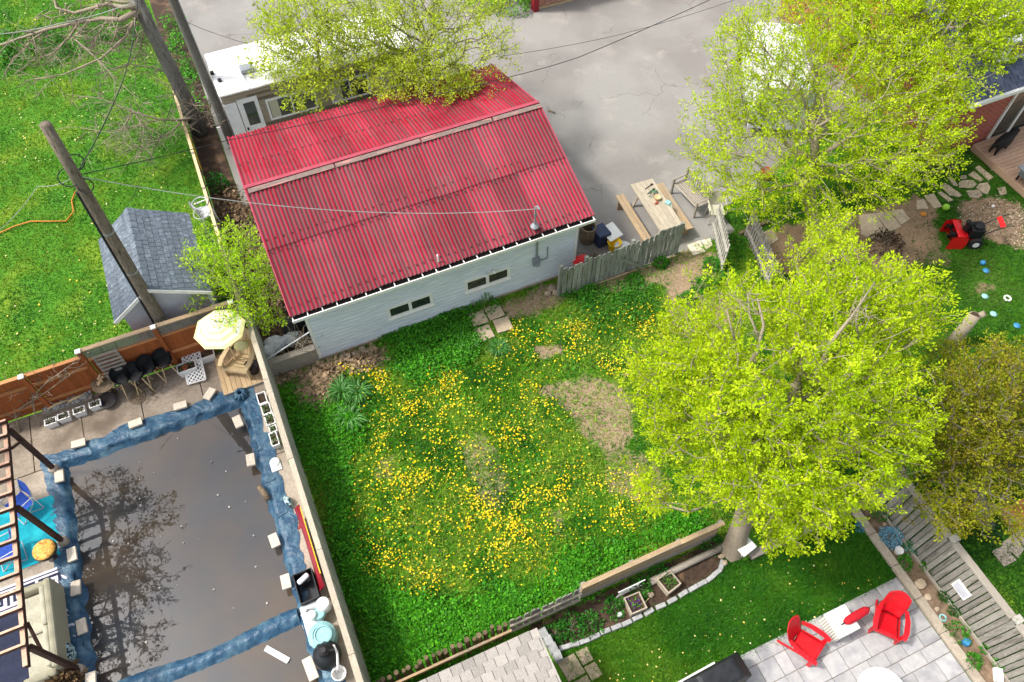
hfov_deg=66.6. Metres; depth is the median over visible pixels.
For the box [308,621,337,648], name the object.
sand filter
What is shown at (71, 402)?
stone tray
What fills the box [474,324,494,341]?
paving slab
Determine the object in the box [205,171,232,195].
bush
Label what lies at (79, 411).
trough
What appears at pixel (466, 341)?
grass clump
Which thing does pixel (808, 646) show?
adirondack chair
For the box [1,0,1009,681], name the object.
ground
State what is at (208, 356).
planter box
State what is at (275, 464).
skimmer cover
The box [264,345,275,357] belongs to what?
sack
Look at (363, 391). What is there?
grass clump
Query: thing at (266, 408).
fence planter
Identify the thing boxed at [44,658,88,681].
dried grass
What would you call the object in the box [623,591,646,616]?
wooden planter
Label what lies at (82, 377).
pool fence
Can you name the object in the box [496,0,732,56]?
overhead cable
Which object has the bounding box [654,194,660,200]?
tan bowl
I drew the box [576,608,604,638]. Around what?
garden plant
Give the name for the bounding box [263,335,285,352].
sack
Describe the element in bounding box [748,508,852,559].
stone bed edge
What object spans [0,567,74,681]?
greek key rug
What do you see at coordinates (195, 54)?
utility pole
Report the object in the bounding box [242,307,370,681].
side fence
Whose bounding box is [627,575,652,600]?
garden plant
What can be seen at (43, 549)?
round cushion
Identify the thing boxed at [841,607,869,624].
closed umbrella
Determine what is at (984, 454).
olive tree
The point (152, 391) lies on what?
leaf litter
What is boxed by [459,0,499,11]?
bush
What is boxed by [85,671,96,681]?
paver block
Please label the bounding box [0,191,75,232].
garden hose
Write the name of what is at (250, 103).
travel trailer
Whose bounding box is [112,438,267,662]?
floating debris
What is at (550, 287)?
rock
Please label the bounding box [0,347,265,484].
deck base
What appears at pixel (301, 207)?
overhead cable
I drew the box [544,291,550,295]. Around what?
rock
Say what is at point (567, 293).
bush
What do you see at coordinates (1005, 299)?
toy ring
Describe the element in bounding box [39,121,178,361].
utility pole
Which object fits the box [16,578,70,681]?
wicker sofa
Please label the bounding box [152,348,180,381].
chair
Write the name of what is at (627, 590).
white trellis
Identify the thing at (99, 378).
firewood stack
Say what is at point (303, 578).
white bag
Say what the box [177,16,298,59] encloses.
overhead cable
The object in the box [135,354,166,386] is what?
bucket stool
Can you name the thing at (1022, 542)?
garden slab
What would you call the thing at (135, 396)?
iron mat
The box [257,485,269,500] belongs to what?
log
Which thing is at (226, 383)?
deck platform
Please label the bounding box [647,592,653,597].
rock
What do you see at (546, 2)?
garage door
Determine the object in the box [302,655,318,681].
beige slab
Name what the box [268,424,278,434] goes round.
fence planter
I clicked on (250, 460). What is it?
paver block
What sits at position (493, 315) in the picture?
paving slab
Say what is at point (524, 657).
shed
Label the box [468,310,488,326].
paving slab
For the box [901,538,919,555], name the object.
border plant
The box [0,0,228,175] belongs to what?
bare tree
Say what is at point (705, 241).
stepping stone
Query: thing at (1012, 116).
patio door
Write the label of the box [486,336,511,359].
grass clump
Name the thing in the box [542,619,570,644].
garden plant
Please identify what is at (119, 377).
bucket stool
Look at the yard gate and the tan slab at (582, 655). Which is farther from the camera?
the yard gate
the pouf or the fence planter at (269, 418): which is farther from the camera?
the fence planter at (269, 418)
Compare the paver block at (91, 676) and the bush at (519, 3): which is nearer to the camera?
the paver block at (91, 676)
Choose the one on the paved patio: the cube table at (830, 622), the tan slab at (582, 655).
the cube table at (830, 622)
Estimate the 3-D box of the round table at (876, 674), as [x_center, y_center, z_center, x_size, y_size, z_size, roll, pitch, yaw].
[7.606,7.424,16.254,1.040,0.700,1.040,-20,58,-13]
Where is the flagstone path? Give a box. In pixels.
[762,166,1006,244]
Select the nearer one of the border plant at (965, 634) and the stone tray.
the border plant at (965, 634)
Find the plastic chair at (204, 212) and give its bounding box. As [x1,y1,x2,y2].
[189,200,220,227]
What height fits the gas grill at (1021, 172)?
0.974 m
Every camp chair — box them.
[0,478,43,524]
[0,528,27,571]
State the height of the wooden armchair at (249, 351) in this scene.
0.982 m
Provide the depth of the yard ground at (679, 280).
20.08 m
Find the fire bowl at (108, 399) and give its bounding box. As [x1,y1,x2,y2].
[98,392,116,407]
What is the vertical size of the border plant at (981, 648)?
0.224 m
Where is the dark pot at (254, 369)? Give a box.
[244,359,258,374]
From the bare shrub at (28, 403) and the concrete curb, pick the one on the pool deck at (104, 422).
the bare shrub at (28, 403)
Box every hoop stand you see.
[191,197,208,226]
[193,207,209,236]
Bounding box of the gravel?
[951,195,1023,249]
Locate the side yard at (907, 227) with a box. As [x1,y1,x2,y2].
[723,144,1023,477]
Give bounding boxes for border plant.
[868,505,888,521]
[897,553,913,572]
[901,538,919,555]
[918,560,931,571]
[937,590,954,603]
[942,618,972,649]
[947,602,961,617]
[965,651,983,670]
[978,643,991,654]
[992,653,1007,673]
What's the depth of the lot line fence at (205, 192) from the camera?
24.24 m
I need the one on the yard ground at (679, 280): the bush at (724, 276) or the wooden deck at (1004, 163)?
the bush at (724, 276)
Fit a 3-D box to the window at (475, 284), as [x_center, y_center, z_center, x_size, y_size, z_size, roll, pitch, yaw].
[-0.678,-1.698,21.682,1.415,0.530,0.090,-20,58,-13]
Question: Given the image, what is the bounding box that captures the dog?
[989,127,1019,155]
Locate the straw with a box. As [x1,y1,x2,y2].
[275,341,390,411]
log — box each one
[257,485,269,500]
[649,543,722,584]
[947,311,986,348]
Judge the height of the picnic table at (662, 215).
0.756 m
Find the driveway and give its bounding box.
[179,0,873,283]
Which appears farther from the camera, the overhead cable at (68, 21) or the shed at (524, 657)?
the overhead cable at (68, 21)
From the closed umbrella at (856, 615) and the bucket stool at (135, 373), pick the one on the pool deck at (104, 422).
the bucket stool at (135, 373)
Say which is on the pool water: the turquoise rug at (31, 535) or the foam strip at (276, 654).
the foam strip at (276, 654)
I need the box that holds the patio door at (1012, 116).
[985,92,1023,139]
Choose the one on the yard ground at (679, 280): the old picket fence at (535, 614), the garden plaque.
the old picket fence at (535, 614)
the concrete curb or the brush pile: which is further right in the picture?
the concrete curb
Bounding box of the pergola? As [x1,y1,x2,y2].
[0,419,85,672]
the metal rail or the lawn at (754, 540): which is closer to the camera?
the lawn at (754, 540)
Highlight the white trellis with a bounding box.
[616,579,644,597]
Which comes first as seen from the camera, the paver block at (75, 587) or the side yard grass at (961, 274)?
the paver block at (75, 587)
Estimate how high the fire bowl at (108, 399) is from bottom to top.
0.140 m
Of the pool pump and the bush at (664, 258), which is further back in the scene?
the bush at (664, 258)
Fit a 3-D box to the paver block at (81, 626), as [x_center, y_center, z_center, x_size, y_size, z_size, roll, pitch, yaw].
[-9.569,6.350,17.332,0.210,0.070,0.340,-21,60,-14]
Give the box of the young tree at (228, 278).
[174,214,287,337]
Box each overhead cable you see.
[0,179,69,229]
[2,2,132,33]
[79,0,137,168]
[82,0,708,174]
[82,176,537,213]
[121,41,176,213]
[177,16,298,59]
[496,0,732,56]
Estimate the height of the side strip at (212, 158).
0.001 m
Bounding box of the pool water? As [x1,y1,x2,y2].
[69,408,317,681]
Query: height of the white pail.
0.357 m
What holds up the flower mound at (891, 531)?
on the border bed at (930, 588)
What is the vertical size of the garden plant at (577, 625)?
0.472 m
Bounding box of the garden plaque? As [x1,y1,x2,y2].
[951,579,971,600]
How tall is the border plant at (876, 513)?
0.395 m
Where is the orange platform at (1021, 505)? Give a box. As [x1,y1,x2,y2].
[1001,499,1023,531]
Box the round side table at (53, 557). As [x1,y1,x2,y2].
[33,539,57,561]
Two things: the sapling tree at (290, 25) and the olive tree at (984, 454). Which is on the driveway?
the sapling tree at (290, 25)
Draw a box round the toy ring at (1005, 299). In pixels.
[1003,295,1011,301]
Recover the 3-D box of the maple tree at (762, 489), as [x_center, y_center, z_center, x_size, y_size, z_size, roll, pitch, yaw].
[5.798,1.369,16.324,8.139,7.735,5.979,-30,61,-19]
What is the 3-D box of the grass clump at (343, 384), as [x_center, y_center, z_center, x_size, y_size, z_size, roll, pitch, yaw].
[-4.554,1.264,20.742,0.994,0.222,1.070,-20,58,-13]
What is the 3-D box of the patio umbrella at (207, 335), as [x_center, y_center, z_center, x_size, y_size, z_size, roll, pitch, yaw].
[-7.429,0.079,20.375,1.226,2.180,1.226,-1,56,-1]
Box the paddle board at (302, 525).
[294,504,324,590]
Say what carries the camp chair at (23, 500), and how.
on the turquoise rug at (31, 535)
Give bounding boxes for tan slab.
[558,654,584,681]
[574,675,589,681]
[576,647,593,664]
[584,661,601,680]
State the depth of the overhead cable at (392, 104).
20.38 m
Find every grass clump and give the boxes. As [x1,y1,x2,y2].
[325,373,355,402]
[329,396,370,435]
[341,377,375,403]
[454,330,480,350]
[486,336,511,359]
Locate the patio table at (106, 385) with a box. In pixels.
[91,376,119,395]
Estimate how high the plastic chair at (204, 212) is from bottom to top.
0.862 m
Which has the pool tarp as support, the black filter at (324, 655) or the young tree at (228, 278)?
the black filter at (324, 655)
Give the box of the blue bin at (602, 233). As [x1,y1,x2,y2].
[591,223,610,247]
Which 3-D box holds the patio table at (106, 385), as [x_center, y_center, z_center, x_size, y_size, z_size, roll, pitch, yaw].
[-10.681,1.240,20.572,0.620,0.551,0.614,-20,58,-13]
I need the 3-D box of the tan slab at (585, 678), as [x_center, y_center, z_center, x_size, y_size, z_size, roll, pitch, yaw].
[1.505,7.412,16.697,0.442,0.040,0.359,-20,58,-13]
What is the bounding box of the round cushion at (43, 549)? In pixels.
[32,539,55,559]
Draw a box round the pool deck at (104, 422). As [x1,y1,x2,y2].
[0,347,355,681]
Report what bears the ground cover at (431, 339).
on the yard ground at (679, 280)
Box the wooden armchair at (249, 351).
[217,327,256,380]
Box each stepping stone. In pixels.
[687,240,704,255]
[701,238,711,248]
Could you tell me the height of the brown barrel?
0.620 m
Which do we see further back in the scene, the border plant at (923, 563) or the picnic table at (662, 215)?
the picnic table at (662, 215)
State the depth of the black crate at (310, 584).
17.80 m
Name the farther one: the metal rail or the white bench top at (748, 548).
the metal rail
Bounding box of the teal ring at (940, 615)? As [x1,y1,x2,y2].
[939,614,946,621]
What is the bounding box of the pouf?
[66,642,76,661]
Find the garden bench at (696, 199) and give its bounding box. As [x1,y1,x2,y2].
[670,167,712,217]
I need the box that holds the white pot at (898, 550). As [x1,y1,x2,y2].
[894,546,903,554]
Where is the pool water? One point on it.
(131, 607)
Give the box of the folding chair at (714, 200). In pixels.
[704,191,727,225]
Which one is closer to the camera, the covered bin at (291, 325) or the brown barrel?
the covered bin at (291, 325)
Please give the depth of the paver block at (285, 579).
17.86 m
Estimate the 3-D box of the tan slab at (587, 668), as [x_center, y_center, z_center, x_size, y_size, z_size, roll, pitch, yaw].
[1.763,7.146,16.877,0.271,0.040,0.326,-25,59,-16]
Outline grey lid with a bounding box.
[615,240,628,256]
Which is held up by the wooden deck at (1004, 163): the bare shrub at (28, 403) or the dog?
the dog
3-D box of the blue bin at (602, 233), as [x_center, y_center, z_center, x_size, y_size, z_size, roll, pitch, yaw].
[2.683,-3.194,23.572,0.420,0.500,0.500,-25,59,-16]
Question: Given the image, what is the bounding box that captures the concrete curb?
[851,505,984,681]
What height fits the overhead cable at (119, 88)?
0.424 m
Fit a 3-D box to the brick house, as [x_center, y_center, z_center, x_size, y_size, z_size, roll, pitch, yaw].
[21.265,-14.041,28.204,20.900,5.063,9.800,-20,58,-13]
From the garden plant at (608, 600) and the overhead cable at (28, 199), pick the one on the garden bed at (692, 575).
the garden plant at (608, 600)
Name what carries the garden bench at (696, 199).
on the driveway
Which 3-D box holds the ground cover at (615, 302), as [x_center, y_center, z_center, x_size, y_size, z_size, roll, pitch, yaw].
[3.017,-1.095,22.330,3.213,0.282,2.454,-20,58,-13]
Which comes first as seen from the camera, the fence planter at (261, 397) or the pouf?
the pouf
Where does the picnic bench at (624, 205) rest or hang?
on the driveway
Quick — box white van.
[737,22,815,130]
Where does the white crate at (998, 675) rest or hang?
on the border bed at (930, 588)
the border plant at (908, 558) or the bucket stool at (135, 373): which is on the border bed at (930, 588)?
the border plant at (908, 558)
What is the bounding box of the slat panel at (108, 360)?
[91,347,139,390]
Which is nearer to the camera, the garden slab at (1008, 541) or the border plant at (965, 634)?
the border plant at (965, 634)
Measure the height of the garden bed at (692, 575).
0.001 m
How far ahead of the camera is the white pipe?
16.60 m
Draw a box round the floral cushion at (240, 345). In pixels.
[234,340,248,350]
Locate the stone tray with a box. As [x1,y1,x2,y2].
[42,390,93,416]
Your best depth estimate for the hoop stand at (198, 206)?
23.54 m
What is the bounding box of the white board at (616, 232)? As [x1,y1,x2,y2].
[605,222,622,241]
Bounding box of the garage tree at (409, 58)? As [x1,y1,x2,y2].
[297,0,523,105]
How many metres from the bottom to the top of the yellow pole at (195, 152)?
0.789 m
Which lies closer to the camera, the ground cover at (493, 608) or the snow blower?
the ground cover at (493, 608)
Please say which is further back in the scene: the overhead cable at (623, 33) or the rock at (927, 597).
the overhead cable at (623, 33)
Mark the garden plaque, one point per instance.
(960, 588)
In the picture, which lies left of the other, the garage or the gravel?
the garage
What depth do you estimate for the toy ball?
24.39 m
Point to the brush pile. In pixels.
(304, 342)
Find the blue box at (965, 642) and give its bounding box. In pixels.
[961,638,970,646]
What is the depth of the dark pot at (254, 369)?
20.89 m
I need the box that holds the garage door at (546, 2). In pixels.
[544,0,561,4]
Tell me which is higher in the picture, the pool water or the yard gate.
the yard gate
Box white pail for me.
[331,665,345,680]
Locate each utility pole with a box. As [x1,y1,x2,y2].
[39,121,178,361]
[168,0,234,144]
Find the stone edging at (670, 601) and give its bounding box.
[558,559,723,650]
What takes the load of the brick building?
on the driveway
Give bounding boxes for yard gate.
[712,203,729,270]
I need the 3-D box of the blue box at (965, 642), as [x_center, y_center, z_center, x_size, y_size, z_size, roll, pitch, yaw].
[9.969,6.614,17.117,0.140,0.160,0.140,38,64,23]
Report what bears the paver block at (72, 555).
on the pool tarp
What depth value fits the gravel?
24.34 m
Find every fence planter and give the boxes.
[256,391,267,405]
[260,402,271,415]
[264,412,276,426]
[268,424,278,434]
[268,431,280,448]
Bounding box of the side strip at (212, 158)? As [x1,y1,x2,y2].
[149,0,316,355]
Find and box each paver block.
[54,468,64,483]
[66,546,77,562]
[70,579,80,596]
[71,438,85,448]
[75,617,87,635]
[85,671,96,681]
[128,417,142,428]
[173,400,187,410]
[202,387,216,400]
[232,415,243,428]
[246,453,255,466]
[268,532,280,548]
[280,573,291,589]
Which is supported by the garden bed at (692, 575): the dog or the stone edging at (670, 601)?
the stone edging at (670, 601)
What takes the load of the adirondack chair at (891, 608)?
on the paved patio
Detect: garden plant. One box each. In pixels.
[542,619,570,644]
[556,609,586,644]
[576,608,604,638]
[600,594,624,620]
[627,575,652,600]
[647,562,670,577]
[698,534,722,556]
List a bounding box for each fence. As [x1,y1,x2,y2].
[0,299,244,420]
[172,90,245,323]
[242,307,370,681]
[376,622,511,681]
[509,589,581,632]
[557,221,684,296]
[579,519,724,598]
[744,208,777,284]
[871,467,1023,681]
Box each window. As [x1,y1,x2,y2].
[386,292,434,321]
[464,266,511,294]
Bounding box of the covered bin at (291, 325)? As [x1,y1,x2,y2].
[279,309,308,335]
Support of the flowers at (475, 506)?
on the yard ground at (679, 280)
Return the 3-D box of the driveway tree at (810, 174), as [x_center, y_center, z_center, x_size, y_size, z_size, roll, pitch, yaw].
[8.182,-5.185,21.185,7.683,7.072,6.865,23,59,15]
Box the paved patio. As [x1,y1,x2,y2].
[741,577,971,681]
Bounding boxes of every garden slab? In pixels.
[992,545,1015,565]
[1001,534,1023,557]
[1016,530,1023,545]
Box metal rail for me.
[266,332,308,359]
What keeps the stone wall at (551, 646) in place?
on the lawn at (754, 540)
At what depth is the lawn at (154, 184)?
25.09 m
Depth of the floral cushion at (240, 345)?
20.67 m
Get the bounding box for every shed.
[99,207,218,344]
[419,628,560,681]
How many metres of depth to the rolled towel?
18.90 m
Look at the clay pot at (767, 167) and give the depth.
25.15 m
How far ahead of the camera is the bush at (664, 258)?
23.13 m
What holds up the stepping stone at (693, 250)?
on the yard ground at (679, 280)
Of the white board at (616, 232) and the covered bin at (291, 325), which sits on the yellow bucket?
the white board at (616, 232)
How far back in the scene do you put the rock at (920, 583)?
17.82 m
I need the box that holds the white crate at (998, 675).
[992,667,1003,681]
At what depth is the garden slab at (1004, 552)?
18.29 m
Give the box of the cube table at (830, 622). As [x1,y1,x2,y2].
[818,604,859,642]
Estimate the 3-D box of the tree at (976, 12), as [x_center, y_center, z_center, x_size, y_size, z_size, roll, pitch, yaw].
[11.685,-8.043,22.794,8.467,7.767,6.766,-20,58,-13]
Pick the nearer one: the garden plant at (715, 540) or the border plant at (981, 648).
the border plant at (981, 648)
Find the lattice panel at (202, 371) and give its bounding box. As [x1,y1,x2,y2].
[181,351,205,384]
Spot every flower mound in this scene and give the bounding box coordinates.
[855,522,864,532]
[877,526,903,550]
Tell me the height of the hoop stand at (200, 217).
0.916 m
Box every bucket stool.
[109,366,142,399]
[124,361,153,395]
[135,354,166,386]
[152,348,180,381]
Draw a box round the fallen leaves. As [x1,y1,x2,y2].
[208,174,328,373]
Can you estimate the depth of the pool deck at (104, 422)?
20.16 m
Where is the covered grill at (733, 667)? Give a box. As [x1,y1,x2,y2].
[678,652,751,681]
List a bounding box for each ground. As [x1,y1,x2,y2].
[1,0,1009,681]
[275,232,896,678]
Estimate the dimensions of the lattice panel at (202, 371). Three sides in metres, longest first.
0.890 x 0.510 x 0.020 m
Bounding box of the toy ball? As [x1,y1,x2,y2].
[942,204,949,210]
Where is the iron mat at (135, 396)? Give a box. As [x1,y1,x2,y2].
[130,392,145,404]
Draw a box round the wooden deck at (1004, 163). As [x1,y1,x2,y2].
[970,126,1023,196]
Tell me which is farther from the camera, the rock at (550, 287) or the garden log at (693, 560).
the rock at (550, 287)
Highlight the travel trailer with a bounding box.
[204,9,415,134]
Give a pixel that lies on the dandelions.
(480, 517)
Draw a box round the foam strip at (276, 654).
[264,645,289,663]
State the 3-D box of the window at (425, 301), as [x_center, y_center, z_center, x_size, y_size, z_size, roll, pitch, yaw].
[-2.760,-0.935,21.165,1.356,0.530,0.090,-20,58,-13]
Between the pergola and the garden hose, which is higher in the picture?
the garden hose
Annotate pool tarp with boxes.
[40,387,345,681]
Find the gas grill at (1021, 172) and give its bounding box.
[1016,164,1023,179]
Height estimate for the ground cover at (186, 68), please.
0.573 m
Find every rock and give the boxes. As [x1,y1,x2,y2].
[359,346,365,351]
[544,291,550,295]
[547,284,555,291]
[552,289,557,295]
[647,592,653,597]
[914,578,925,588]
[924,593,931,600]
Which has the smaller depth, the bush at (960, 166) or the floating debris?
the floating debris
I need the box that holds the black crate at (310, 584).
[292,567,320,605]
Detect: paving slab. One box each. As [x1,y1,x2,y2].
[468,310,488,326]
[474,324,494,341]
[484,303,504,320]
[493,316,512,333]
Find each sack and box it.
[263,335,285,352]
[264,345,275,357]
[282,331,299,346]
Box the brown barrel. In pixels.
[579,223,596,244]
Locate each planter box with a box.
[176,359,197,377]
[194,349,215,363]
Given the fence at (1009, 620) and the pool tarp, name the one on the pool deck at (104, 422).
the pool tarp
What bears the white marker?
on the driveway
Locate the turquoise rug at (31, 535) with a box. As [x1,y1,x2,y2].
[0,495,60,576]
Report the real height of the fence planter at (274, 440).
0.323 m
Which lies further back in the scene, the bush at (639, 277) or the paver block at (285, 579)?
the bush at (639, 277)
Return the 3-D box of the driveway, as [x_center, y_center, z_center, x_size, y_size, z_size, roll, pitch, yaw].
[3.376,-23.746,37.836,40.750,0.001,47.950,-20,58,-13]
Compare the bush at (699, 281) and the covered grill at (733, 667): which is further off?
the bush at (699, 281)
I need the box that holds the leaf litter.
[140,380,162,403]
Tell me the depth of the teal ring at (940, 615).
17.46 m
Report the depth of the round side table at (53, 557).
17.99 m
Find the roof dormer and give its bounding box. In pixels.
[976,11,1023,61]
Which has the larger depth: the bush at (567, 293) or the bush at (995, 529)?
the bush at (567, 293)
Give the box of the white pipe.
[333,644,339,673]
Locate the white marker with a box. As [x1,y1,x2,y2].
[216,126,227,148]
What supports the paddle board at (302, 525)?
on the pool deck at (104, 422)
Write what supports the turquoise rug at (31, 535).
on the pool deck at (104, 422)
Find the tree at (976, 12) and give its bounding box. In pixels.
[763,0,1023,141]
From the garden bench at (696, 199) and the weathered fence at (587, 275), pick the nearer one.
the weathered fence at (587, 275)
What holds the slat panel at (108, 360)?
on the pool deck at (104, 422)
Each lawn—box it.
[0,0,245,398]
[416,513,894,681]
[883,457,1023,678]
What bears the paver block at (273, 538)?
on the pool tarp
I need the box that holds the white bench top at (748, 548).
[737,537,756,556]
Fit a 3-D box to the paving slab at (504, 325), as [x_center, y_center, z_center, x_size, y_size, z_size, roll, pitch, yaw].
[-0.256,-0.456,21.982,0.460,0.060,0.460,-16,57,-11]
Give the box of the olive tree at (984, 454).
[869,324,1023,546]
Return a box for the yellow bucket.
[607,238,621,252]
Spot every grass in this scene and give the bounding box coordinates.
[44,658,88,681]
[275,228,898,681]
[727,148,1023,442]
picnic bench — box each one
[615,194,649,243]
[656,182,692,234]
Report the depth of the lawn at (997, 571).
18.22 m
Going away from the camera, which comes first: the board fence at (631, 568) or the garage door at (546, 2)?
the board fence at (631, 568)
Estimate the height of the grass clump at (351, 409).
0.235 m
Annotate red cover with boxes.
[572,254,585,272]
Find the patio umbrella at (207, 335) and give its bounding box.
[194,310,245,367]
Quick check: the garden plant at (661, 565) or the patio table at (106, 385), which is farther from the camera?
the patio table at (106, 385)
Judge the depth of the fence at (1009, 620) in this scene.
17.04 m
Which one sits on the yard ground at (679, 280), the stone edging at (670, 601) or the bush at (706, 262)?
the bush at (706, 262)
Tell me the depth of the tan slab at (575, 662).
16.90 m
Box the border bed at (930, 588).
[858,498,1005,681]
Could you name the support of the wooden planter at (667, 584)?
on the garden bed at (692, 575)
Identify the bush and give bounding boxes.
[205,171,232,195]
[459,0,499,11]
[473,292,500,317]
[492,0,530,16]
[561,286,575,298]
[576,283,596,303]
[624,272,644,288]
[652,255,669,270]
[676,290,698,307]
[690,275,717,296]
[701,255,720,272]
[716,270,741,293]
[866,227,905,258]
[933,146,974,180]
[963,506,1007,549]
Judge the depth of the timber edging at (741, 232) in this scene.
24.05 m
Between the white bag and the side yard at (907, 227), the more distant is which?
the side yard at (907, 227)
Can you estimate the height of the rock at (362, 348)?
0.156 m
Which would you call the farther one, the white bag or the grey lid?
the grey lid
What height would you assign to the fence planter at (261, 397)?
0.220 m
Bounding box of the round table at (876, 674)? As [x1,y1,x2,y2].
[858,667,901,681]
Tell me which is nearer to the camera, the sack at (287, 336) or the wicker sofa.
the wicker sofa
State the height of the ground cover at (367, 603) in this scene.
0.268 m
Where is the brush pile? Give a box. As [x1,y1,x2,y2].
[286,323,321,356]
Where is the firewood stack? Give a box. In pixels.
[96,373,103,385]
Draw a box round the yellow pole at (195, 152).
[188,132,202,170]
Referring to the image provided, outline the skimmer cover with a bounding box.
[270,457,281,472]
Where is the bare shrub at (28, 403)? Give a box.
[1,352,85,432]
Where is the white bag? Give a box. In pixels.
[297,573,308,584]
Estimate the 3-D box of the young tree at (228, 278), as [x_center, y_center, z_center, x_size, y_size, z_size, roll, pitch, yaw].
[-7.169,-1.293,20.527,2.977,3.610,3.339,-20,58,-13]
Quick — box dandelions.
[338,296,676,598]
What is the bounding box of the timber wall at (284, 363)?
[267,344,318,376]
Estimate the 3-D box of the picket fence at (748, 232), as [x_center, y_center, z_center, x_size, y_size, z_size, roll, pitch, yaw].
[7.318,-2.724,22.866,0.132,1.200,2.216,-7,56,-4]
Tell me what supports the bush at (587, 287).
on the yard ground at (679, 280)
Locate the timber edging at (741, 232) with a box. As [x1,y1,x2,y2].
[738,219,769,235]
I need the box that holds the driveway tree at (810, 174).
[668,0,1004,244]
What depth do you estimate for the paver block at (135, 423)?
20.16 m
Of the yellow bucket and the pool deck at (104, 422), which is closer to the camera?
the pool deck at (104, 422)
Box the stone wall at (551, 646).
[538,627,562,663]
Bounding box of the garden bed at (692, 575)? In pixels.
[527,539,720,648]
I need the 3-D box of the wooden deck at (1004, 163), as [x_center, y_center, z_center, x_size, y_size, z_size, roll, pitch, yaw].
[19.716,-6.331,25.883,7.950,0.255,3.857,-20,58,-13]
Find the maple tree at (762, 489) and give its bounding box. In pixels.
[611,202,971,564]
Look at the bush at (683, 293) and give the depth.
22.47 m
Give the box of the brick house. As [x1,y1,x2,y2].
[778,0,1023,158]
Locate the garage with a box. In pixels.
[227,63,595,360]
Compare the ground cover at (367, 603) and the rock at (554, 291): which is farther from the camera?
the rock at (554, 291)
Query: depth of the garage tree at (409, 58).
22.73 m
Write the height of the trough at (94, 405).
0.291 m
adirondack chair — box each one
[777,615,831,666]
[868,590,911,644]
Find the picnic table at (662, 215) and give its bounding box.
[630,179,680,236]
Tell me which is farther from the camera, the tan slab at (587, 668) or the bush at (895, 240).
the bush at (895, 240)
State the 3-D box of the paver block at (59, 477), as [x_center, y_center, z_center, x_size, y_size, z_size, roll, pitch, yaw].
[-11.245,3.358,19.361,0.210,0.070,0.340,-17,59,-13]
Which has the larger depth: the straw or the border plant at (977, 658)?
the straw
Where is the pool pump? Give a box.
[299,596,331,647]
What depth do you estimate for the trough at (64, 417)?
20.21 m
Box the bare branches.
[0,13,145,76]
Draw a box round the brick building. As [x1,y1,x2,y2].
[530,0,572,11]
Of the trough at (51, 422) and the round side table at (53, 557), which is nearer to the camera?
the round side table at (53, 557)
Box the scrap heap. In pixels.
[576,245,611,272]
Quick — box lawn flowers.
[574,542,879,681]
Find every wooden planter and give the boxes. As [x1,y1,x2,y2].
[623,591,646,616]
[656,569,681,595]
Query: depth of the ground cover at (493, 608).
17.61 m
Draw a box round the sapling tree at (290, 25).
[237,0,385,113]
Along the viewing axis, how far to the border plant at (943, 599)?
17.66 m
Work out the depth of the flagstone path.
24.51 m
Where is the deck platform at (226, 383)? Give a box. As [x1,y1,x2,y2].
[214,349,263,395]
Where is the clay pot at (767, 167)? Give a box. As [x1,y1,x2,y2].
[761,166,771,180]
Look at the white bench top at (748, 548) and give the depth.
18.03 m
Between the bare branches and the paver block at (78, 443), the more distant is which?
the bare branches
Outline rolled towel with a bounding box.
[283,495,292,507]
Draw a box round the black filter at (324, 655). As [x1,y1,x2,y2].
[313,641,341,670]
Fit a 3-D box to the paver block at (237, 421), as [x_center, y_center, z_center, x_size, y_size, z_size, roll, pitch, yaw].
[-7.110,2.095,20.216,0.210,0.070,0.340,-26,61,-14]
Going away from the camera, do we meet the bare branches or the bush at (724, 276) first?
the bush at (724, 276)
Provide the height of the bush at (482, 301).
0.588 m
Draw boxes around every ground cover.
[153,9,208,116]
[267,375,426,681]
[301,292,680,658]
[367,495,716,681]
[372,300,491,392]
[557,268,669,330]
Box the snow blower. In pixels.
[939,214,1014,249]
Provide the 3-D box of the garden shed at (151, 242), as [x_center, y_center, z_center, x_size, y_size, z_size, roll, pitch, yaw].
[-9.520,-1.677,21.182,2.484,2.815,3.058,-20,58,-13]
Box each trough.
[44,416,59,428]
[57,411,71,423]
[72,405,87,417]
[88,399,101,411]

